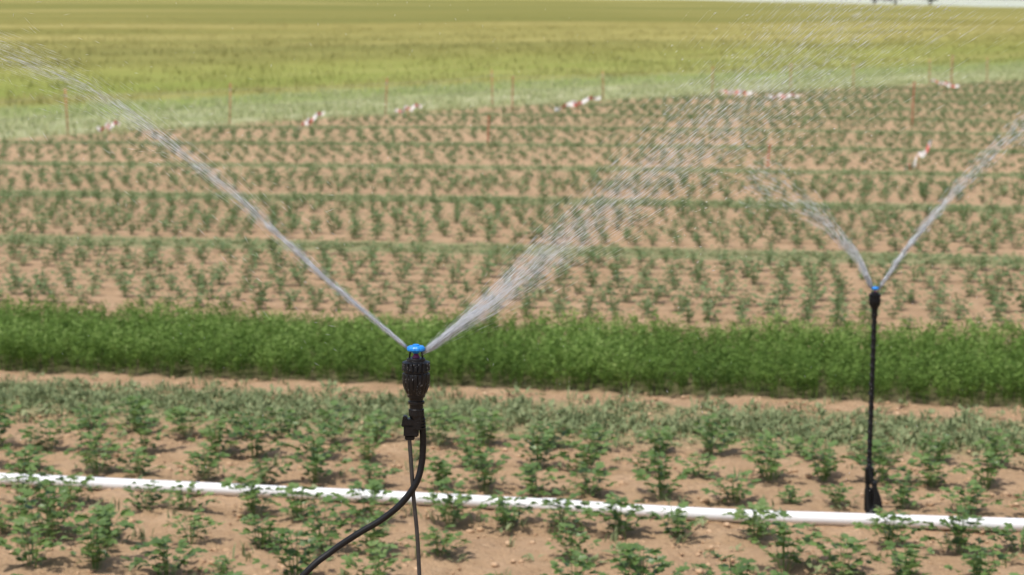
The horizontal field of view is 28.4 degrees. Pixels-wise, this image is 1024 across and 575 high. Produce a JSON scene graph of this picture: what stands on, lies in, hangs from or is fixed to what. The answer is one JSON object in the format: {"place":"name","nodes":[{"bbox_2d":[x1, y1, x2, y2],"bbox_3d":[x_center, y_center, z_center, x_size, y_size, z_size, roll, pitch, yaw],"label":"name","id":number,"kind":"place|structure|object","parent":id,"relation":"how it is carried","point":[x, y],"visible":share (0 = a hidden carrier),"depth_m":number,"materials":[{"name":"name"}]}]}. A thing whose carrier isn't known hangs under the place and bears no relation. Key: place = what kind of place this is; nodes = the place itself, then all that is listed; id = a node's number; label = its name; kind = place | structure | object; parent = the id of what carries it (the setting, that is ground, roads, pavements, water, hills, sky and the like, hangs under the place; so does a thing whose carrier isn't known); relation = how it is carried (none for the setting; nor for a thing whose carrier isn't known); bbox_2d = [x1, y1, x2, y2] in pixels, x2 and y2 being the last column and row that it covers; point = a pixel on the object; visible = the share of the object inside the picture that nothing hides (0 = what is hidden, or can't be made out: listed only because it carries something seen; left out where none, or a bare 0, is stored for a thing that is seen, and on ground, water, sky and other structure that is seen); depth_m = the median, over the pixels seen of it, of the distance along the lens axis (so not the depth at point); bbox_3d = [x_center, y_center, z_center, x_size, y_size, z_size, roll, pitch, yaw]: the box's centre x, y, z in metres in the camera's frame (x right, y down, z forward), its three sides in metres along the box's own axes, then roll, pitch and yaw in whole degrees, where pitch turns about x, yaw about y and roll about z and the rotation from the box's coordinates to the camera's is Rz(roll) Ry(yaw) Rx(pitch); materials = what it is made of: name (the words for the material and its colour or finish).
{"place":"outdoors","nodes":[
{"label":"outdoors","id":0,"kind":"place"},
{"bbox_2d":[0,0,1023,574],"bbox_3d":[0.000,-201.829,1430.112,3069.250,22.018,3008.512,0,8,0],"label":"ground","id":1,"kind":"structure","parent":0,"point":[482,552],"depth_m":18.37,"materials":[{"name":"soil"}]},
{"bbox_2d":[97,120,120,135],"bbox_3d":[-7.000,-2.745,35.148,0.407,0.312,0.150,0,8,0],"label":"barrier tape","id":2,"kind":"object","parent":1,"relation":"on","point":[108,126],"visible":0.95,"depth_m":35.14,"materials":[{"name":"white plastic"}]},
{"bbox_2d":[298,112,323,129],"bbox_3d":[-3.541,-2.905,35.633,0.489,0.429,0.148,0,8,0],"label":"barrier tape","id":3,"kind":"object","parent":1,"relation":"on","point":[310,120],"visible":0.96,"depth_m":35.62,"materials":[{"name":"white plastic"}]},
{"bbox_2d":[300,344,429,574],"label":"irrigation sprinkler","id":4,"kind":"object","parent":1,"relation":"on","point":[416,375],"visible":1,"depth_m":3.41,"materials":[{"name":"black plastic"}]},
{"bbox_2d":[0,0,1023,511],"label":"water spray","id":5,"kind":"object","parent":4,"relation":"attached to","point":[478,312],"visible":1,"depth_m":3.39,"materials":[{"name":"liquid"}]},
{"bbox_2d":[395,103,421,116],"bbox_3d":[-2.026,-3.421,39.598,0.548,0.364,0.151,0,8,0],"label":"barrier tape","id":6,"kind":"object","parent":1,"relation":"on","point":[406,107],"visible":0.91,"depth_m":39.59,"materials":[{"name":"white plastic"}]},
{"bbox_2d":[487,116,489,144],"bbox_3d":[-0.364,-2.395,31.563,0.054,0.565,0.045,0,8,0],"label":"marker stake","id":7,"kind":"object","parent":1,"relation":"on","point":[488,130],"visible":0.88,"depth_m":31.55,"materials":[{"name":"red paint"}]},
{"bbox_2d":[2,58,1019,135],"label":"electric fence","id":8,"kind":"object","parent":1,"relation":"on","point":[602,75],"visible":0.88,"depth_m":42.59,"materials":[{"name":"red paint"}]},
{"bbox_2d":[0,82,1023,265],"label":"weed strips","id":9,"kind":"object","parent":1,"relation":"on","point":[864,254],"visible":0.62,"depth_m":23.55,"materials":[{"name":"green plant"}]},
{"bbox_2d":[0,473,1023,531],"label":"irrigation pipe","id":10,"kind":"object","parent":1,"relation":"on","point":[818,518],"visible":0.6,"depth_m":8.43,"materials":[{"name":"white plastic"}]},
{"bbox_2d":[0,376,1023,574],"bbox_3d":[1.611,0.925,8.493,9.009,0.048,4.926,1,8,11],"label":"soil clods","id":11,"kind":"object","parent":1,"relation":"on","point":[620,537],"visible":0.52,"depth_m":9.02,"materials":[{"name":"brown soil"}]},
{"bbox_2d":[0,292,1023,408],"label":"carrot crop","id":12,"kind":"object","parent":1,"relation":"on","point":[266,339],"visible":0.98,"depth_m":11.70,"materials":[{"name":"green plant"}]},
{"bbox_2d":[0,167,1023,328],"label":"vegetable crop","id":13,"kind":"object","parent":1,"relation":"on","point":[477,203],"visible":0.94,"depth_m":17.97,"materials":[{"name":"green plant"}]},
{"bbox_2d":[0,77,1023,191],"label":"vegetable crop","id":14,"kind":"object","parent":1,"relation":"on","point":[786,104],"visible":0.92,"depth_m":32.30,"materials":[{"name":"green plant"}]},
{"bbox_2d":[0,344,1023,574],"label":"weeds","id":15,"kind":"object","parent":1,"relation":"on","point":[976,431],"visible":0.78,"depth_m":10.37,"materials":[{"name":"green plant"}]},
{"bbox_2d":[512,76,513,109],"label":"marker stake","id":16,"kind":"object","parent":1,"relation":"on","point":[512,90],"visible":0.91,"depth_m":43.02,"materials":[{"name":"red paint"}]},
{"bbox_2d":[555,96,600,112],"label":"barrier tape","id":17,"kind":"object","parent":1,"relation":"on","point":[575,103],"visible":0.97,"depth_m":41.07,"materials":[{"name":"white plastic"}]},
{"bbox_2d":[719,89,751,100],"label":"barrier tape","id":18,"kind":"object","parent":1,"relation":"on","point":[735,92],"visible":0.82,"depth_m":46.91,"materials":[{"name":"white plastic"}]},
{"bbox_2d":[767,145,770,167],"bbox_3d":[3.416,-1.689,26.916,0.054,0.415,0.045,0,8,0],"label":"marker stake","id":19,"kind":"object","parent":1,"relation":"on","point":[768,155],"visible":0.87,"depth_m":26.90,"materials":[{"name":"red paint"}]},
{"bbox_2d":[769,93,798,103],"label":"barrier tape","id":20,"kind":"object","parent":1,"relation":"on","point":[788,95],"visible":0.74,"depth_m":45.43,"materials":[{"name":"white plastic"}]},
{"bbox_2d":[864,286,881,513],"bbox_3d":[1.463,0.491,8.188,0.068,0.997,0.071,-5,9,-32],"label":"irrigation sprinkler","id":21,"kind":"object","parent":1,"relation":"on","point":[872,497],"visible":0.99,"depth_m":8.20,"materials":[{"name":"black plastic"}]},
{"bbox_2d":[741,111,1023,291],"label":"water spray","id":22,"kind":"object","parent":21,"relation":"attached to","point":[865,272],"visible":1,"depth_m":8.12,"materials":[{"name":"liquid"}]},
{"bbox_2d":[911,82,915,125],"bbox_3d":[7.316,-3.286,36.892,0.054,0.915,0.045,0,8,0],"label":"marker stake","id":23,"kind":"object","parent":1,"relation":"on","point":[913,101],"visible":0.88,"depth_m":36.87,"materials":[{"name":"red paint"}]},
{"bbox_2d":[904,140,931,169],"bbox_3d":[5.359,-1.706,26.711,0.382,0.486,0.150,0,8,0],"label":"barrier tape","id":24,"kind":"object","parent":1,"relation":"on","point":[923,153],"visible":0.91,"depth_m":26.69,"materials":[{"name":"white plastic"}]},
{"bbox_2d":[930,79,958,92],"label":"barrier tape","id":25,"kind":"object","parent":1,"relation":"on","point":[947,83],"visible":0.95,"depth_m":53.75,"materials":[{"name":"white plastic"}]},
{"bbox_2d":[950,55,953,87],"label":"marker stake","id":26,"kind":"object","parent":1,"relation":"on","point":[951,70],"visible":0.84,"depth_m":56.18,"materials":[{"name":"brown wood"}]},
{"bbox_2d":[0,395,1023,574],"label":"celery crop","id":27,"kind":"object","parent":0,"point":[105,514],"visible":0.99,"depth_m":8.46,"materials":[{"name":"green plant"}]},
{"bbox_2d":[0,14,1023,107],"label":"barley field","id":28,"kind":"structure","parent":0,"point":[347,84],"depth_m":81.62,"materials":[{"name":"plant"}]},
{"bbox_2d":[0,61,1023,142],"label":"verge grass","id":29,"kind":"structure","parent":0,"point":[8,125],"depth_m":49.25,"materials":[{"name":"plant"}]}
]}

